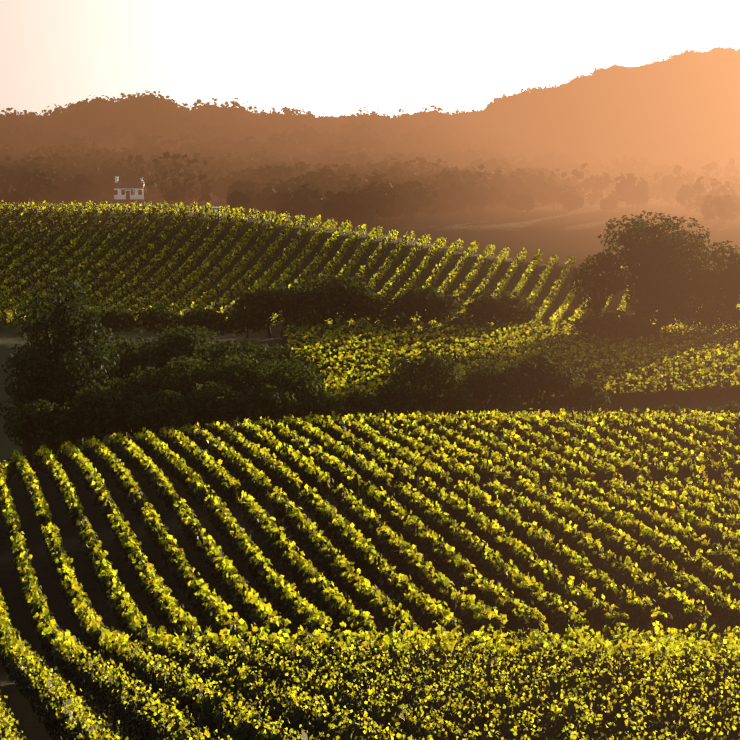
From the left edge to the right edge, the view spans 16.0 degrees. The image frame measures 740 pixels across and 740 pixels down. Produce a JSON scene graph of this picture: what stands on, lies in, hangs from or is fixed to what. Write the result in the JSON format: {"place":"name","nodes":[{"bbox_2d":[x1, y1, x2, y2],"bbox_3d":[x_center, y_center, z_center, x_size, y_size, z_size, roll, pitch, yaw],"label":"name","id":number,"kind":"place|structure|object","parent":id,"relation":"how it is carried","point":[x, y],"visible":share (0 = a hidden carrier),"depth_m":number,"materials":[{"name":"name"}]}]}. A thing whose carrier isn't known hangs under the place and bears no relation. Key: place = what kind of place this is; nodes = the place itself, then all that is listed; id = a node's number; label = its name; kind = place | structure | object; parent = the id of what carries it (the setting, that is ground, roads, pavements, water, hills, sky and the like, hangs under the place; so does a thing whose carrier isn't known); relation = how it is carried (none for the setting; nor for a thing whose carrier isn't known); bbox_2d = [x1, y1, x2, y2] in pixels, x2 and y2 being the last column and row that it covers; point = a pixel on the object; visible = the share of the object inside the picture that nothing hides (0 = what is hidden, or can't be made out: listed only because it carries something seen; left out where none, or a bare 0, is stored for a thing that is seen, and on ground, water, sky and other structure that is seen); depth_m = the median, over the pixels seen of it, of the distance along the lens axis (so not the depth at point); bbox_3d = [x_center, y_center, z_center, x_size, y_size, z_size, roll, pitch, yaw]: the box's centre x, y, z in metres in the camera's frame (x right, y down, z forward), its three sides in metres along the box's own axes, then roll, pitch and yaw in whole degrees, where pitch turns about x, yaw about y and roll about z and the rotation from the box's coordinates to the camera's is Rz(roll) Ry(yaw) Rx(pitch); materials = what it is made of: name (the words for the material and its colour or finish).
{"place":"outdoors","nodes":[
{"label":"outdoors","id":0,"kind":"place"},
{"bbox_2d":[212,207,219,219],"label":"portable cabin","id":1,"kind":"object","parent":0,"point":[216,208],"visible":0.58,"depth_m":504.33,"materials":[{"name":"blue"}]},
{"bbox_2d":[0,60,739,739],"bbox_3d":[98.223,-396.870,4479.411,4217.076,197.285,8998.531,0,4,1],"label":"ground terrain","id":2,"kind":"structure","parent":0,"point":[708,124],"depth_m":466.52,"materials":[{"name":"soil"}]},
{"bbox_2d":[0,278,124,471],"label":"eucalyptus tree","id":3,"kind":"object","parent":2,"relation":"on","point":[20,361],"depth_m":277.79,"materials":[{"name":"green plant"}]},
{"bbox_2d":[113,176,144,201],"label":"farmhouse","id":4,"kind":"object","parent":2,"relation":"on","point":[128,191],"visible":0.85,"depth_m":649.49,"materials":[{"name":"white paint"}]},
{"bbox_2d":[0,200,739,739],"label":"vine rows","id":5,"kind":"object","parent":2,"relation":"on","point":[674,684],"depth_m":175.91,"materials":[{"name":"green plant"}]},
{"bbox_2d":[0,0,739,117],"label":"sky","id":6,"kind":"structure","parent":0,"point":[336,58],"materials":[{"name":"white"}]}
]}

